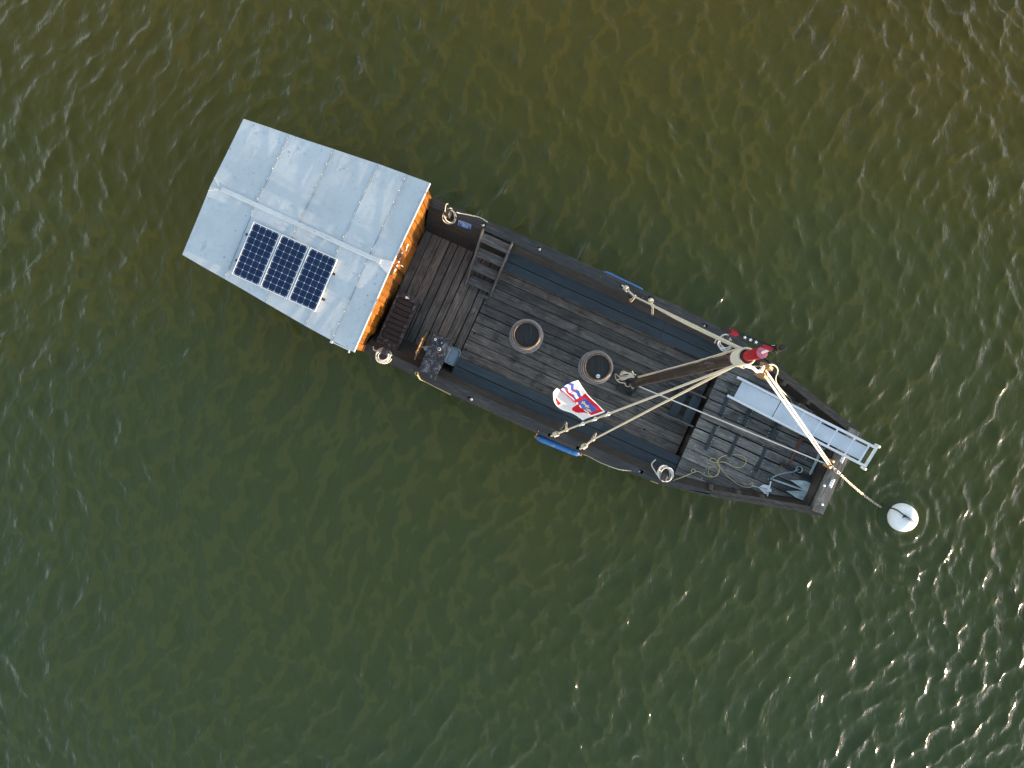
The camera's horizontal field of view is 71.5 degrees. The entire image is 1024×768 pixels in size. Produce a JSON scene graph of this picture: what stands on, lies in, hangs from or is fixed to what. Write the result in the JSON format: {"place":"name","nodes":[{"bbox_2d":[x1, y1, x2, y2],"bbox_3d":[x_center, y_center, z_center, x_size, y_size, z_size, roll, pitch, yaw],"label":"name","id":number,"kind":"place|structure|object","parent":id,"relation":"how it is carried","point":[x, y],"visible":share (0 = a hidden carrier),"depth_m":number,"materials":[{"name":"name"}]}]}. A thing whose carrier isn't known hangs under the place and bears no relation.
{"place":"outdoors","nodes":[
{"label":"outdoors","id":0,"kind":"place"},
{"bbox_2d":[0,0,1023,767],"bbox_3d":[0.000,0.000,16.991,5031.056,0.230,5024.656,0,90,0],"label":"water","id":1,"kind":"structure","parent":0,"point":[240,528],"depth_m":17.00,"materials":[{"name":"green liquid"}]},
{"bbox_2d":[182,119,860,515],"bbox_3d":[0.497,-1.081,12.572,14.863,9.555,3.952,24,90,0],"label":"wooden barge","id":2,"kind":"object","parent":1,"relation":"on","point":[362,221],"visible":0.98,"depth_m":16.22,"materials":[{"name":"brown wood"}]},
{"bbox_2d":[232,222,280,285],"bbox_3d":[-5.357,-2.721,14.813,0.691,0.117,1.187,24,90,0],"label":"solar panel","id":3,"kind":"object","parent":2,"relation":"on","point":[256,253],"visible":1,"depth_m":14.80,"materials":[{"name":"blue glass"}]},
{"bbox_2d":[260,234,308,298],"bbox_3d":[-4.736,-2.440,14.809,0.619,0.114,1.187,24,90,0],"label":"solar panel","id":4,"kind":"object","parent":2,"relation":"on","point":[284,266],"visible":1,"depth_m":14.80,"materials":[{"name":"blue glass"}]},
{"bbox_2d":[288,248,337,311],"bbox_3d":[-4.110,-2.158,14.807,0.697,0.114,1.187,24,90,0],"label":"solar panel","id":5,"kind":"object","parent":2,"relation":"on","point":[316,272],"visible":1,"depth_m":14.79,"materials":[{"name":"blue glass"}]},
{"bbox_2d":[330,340,349,352],"bbox_3d":[-3.624,-0.789,15.000,0.468,0.060,0.077,28,90,0],"label":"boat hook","id":6,"kind":"object","parent":2,"relation":"attached to","point":[331,341],"visible":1,"depth_m":14.99,"materials":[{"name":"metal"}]},
{"bbox_2d":[373,346,391,363],"bbox_3d":[-2.903,-0.646,15.923,0.426,0.177,0.390,0,90,0],"label":"coiled rope","id":7,"kind":"object","parent":2,"relation":"on","point":[387,359],"visible":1,"depth_m":15.91,"materials":[{"name":"white fabric"}]},
{"bbox_2d":[389,267,395,275],"bbox_3d":[-2.544,-2.397,15.182,0.060,0.145,0.180,24,90,0],"label":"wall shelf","id":8,"kind":"object","parent":2,"relation":"attached to","point":[393,270],"depth_m":15.11,"materials":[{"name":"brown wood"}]},
{"bbox_2d":[376,291,419,351],"bbox_3d":[-2.635,-1.382,16.465,0.540,0.570,1.410,24,90,0],"label":"locker seat","id":9,"kind":"object","parent":2,"relation":"on","point":[398,321],"visible":0.92,"depth_m":16.29,"materials":[{"name":"black paint"}]},
{"bbox_2d":[396,250,403,266],"bbox_3d":[-2.402,-2.689,15.232,0.049,0.183,0.375,24,90,0],"label":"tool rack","id":10,"kind":"object","parent":2,"relation":"attached to","point":[400,256],"visible":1,"depth_m":15.21,"materials":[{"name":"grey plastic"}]},
{"bbox_2d":[393,233,417,275],"bbox_3d":[-2.354,-2.879,15.920,0.066,1.640,0.730,24,90,0],"label":"door","id":11,"kind":"structure","parent":2,"relation":"in","point":[407,255],"depth_m":15.93,"materials":[{"name":"wood"}]},
{"bbox_2d":[414,332,453,379],"bbox_3d":[-1.808,-0.663,16.212,0.640,1.077,0.960,24,90,0],"label":"helm console","id":12,"kind":"object","parent":2,"relation":"on","point":[433,362],"visible":1,"depth_m":15.76,"materials":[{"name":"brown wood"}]},
{"bbox_2d":[444,346,460,365],"bbox_3d":[-1.370,-0.639,16.547,0.290,0.405,0.410,24,90,0],"label":"plastic tub","id":13,"kind":"object","parent":2,"relation":"on","point":[452,356],"visible":0.98,"depth_m":16.39,"materials":[{"name":"grey plastic"}]},
{"bbox_2d":[458,220,470,228],"bbox_3d":[-1.076,-3.613,16.158,0.301,0.186,0.086,21,90,0],"label":"capacity sign","id":14,"kind":"object","parent":2,"relation":"attached to","point":[464,224],"visible":1,"depth_m":16.14,"materials":[{"name":"blue plastic"}]},
{"bbox_2d":[442,203,487,223],"bbox_3d":[-0.976,-3.647,16.027,1.192,0.557,0.388,20,90,0],"label":"coiled rope","id":15,"kind":"object","parent":2,"relation":"hanging from","point":[453,221],"visible":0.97,"depth_m":16.00,"materials":[{"name":"white fabric"}]},
{"bbox_2d":[465,228,513,299],"bbox_3d":[-0.584,-2.745,16.360,0.763,0.866,1.384,24,90,0],"label":"step ladder","id":16,"kind":"object","parent":2,"relation":"on","point":[488,256],"visible":1,"depth_m":16.26,"materials":[{"name":"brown wood"}]},
{"bbox_2d":[509,319,542,352],"bbox_3d":[0.328,-1.092,16.275,0.775,0.950,0.775,0,90,0],"label":"barrel","id":17,"kind":"object","parent":2,"relation":"on","point":[531,335],"visible":1,"depth_m":15.85,"materials":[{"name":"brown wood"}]},
{"bbox_2d":[534,430,584,455],"bbox_3d":[1.071,1.367,16.197,1.178,0.337,0.253,22,90,0],"label":"fender","id":18,"kind":"object","parent":2,"relation":"hanging from","point":[551,443],"visible":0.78,"depth_m":16.21,"materials":[{"name":"blue plastic"}]},
{"bbox_2d":[553,380,608,425],"bbox_3d":[1.307,0.411,14.175,0.610,1.640,0.998,-44,90,0],"label":"flag","id":19,"kind":"object","parent":2,"relation":"attached to","point":[575,398],"visible":1,"depth_m":13.96,"materials":[{"name":"white fabric"}]},
{"bbox_2d":[578,350,612,383],"bbox_3d":[1.910,-0.378,16.275,0.775,0.950,0.775,0,90,0],"label":"barrel","id":20,"kind":"object","parent":2,"relation":"on","point":[595,366],"visible":1,"depth_m":15.85,"materials":[{"name":"brown wood"}]},
{"bbox_2d":[583,454,638,471],"bbox_3d":[2.251,1.832,16.090,1.338,0.138,0.112,16,90,0],"label":"fender rope","id":21,"kind":"object","parent":2,"relation":"attached to","point":[607,465],"visible":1,"depth_m":16.08,"materials":[{"name":"white fabric"}]},
{"bbox_2d":[600,271,642,297],"bbox_3d":[2.516,-2.284,16.197,1.130,0.337,0.252,26,90,0],"label":"fender","id":22,"kind":"object","parent":2,"relation":"hanging from","point":[616,276],"visible":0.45,"depth_m":16.21,"materials":[{"name":"blue plastic"}]},
{"bbox_2d":[614,371,635,388],"bbox_3d":[2.594,-0.135,15.956,0.559,0.629,0.335,28,90,0],"label":"rope hank","id":23,"kind":"object","parent":2,"relation":"attached to","point":[622,377],"visible":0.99,"depth_m":15.89,"materials":[{"name":"white fabric"}]},
{"bbox_2d":[651,459,673,481],"bbox_3d":[3.380,1.951,15.968,0.559,0.257,0.360,43,90,0],"label":"coiled rope","id":24,"kind":"object","parent":2,"relation":"on","point":[660,470],"visible":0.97,"depth_m":15.92,"materials":[{"name":"white fabric"}]},
{"bbox_2d":[651,454,753,487],"bbox_3d":[4.325,1.991,16.139,2.410,0.279,0.766,0,90,0],"label":"heaving line","id":25,"kind":"object","parent":2,"relation":"on","point":[717,462],"visible":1,"depth_m":16.25,"materials":[{"name":"fabric"}]},
{"bbox_2d":[714,334,731,350],"bbox_3d":[4.797,-0.931,16.000,0.384,0.268,0.411,-44,90,0],"label":"coiled rope","id":26,"kind":"object","parent":2,"relation":"hanging from","point":[722,348],"visible":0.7,"depth_m":15.96,"materials":[{"name":"white fabric"}]},
{"bbox_2d":[752,481,771,495],"bbox_3d":[5.686,2.391,16.189,0.433,0.097,0.357,0,90,0],"label":"anchor","id":27,"kind":"object","parent":2,"relation":"on","point":[766,491],"visible":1,"depth_m":16.21,"materials":[{"name":"metal"}]},
{"bbox_2d":[770,469,798,479],"bbox_3d":[6.221,2.049,16.233,0.705,0.088,0.074,-19,90,0],"label":"anchor chain","id":28,"kind":"object","parent":2,"relation":"on","point":[783,473],"visible":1,"depth_m":16.24,"materials":[{"name":"metal"}]},
{"bbox_2d":[772,479,810,499],"bbox_3d":[6.393,2.337,16.177,0.947,0.135,0.432,19,90,0],"label":"anchor","id":29,"kind":"object","parent":2,"relation":"on","point":[804,486],"visible":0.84,"depth_m":16.17,"materials":[{"name":"metal"}]},
{"bbox_2d":[788,434,804,465],"bbox_3d":[6.481,1.514,16.235,0.170,0.031,0.814,24,90,0],"label":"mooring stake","id":30,"kind":"object","parent":2,"relation":"on","point":[797,447],"visible":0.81,"depth_m":16.23,"materials":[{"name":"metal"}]},
{"bbox_2d":[727,376,880,470],"bbox_3d":[6.437,0.812,15.793,3.289,0.781,0.631,30,90,0],"label":"gangway","id":31,"kind":"object","parent":2,"relation":"on","point":[758,398],"visible":0.95,"depth_m":15.78,"materials":[{"name":"metal"}]},
{"bbox_2d":[809,445,824,474],"bbox_3d":[6.966,1.727,16.235,0.170,0.031,0.795,26,90,0],"label":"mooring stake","id":32,"kind":"object","parent":2,"relation":"on","point":[815,462],"visible":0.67,"depth_m":16.23,"materials":[{"name":"metal"}]},
{"bbox_2d":[831,465,881,507],"bbox_3d":[7.902,2.394,16.285,2.208,1.490,0.101,32,90,0],"label":"mooring rope","id":33,"kind":"object","parent":2,"relation":"attached to","point":[846,480],"visible":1,"depth_m":16.20,"materials":[{"name":"fabric"}]},
{"bbox_2d":[883,503,917,531],"bbox_3d":[9.278,3.167,16.898,0.674,0.714,0.680,-17,90,0],"label":"mooring buoy","id":34,"kind":"object","parent":1,"relation":"on","point":[902,517],"visible":1,"depth_m":16.70,"materials":[{"name":"white paint"}]},
{"bbox_2d":[656,382,706,427],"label":"deck steps","id":35,"kind":"structure","parent":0,"point":[689,413],"depth_m":16.44,"materials":[{"name":"brown wood"}]}
]}

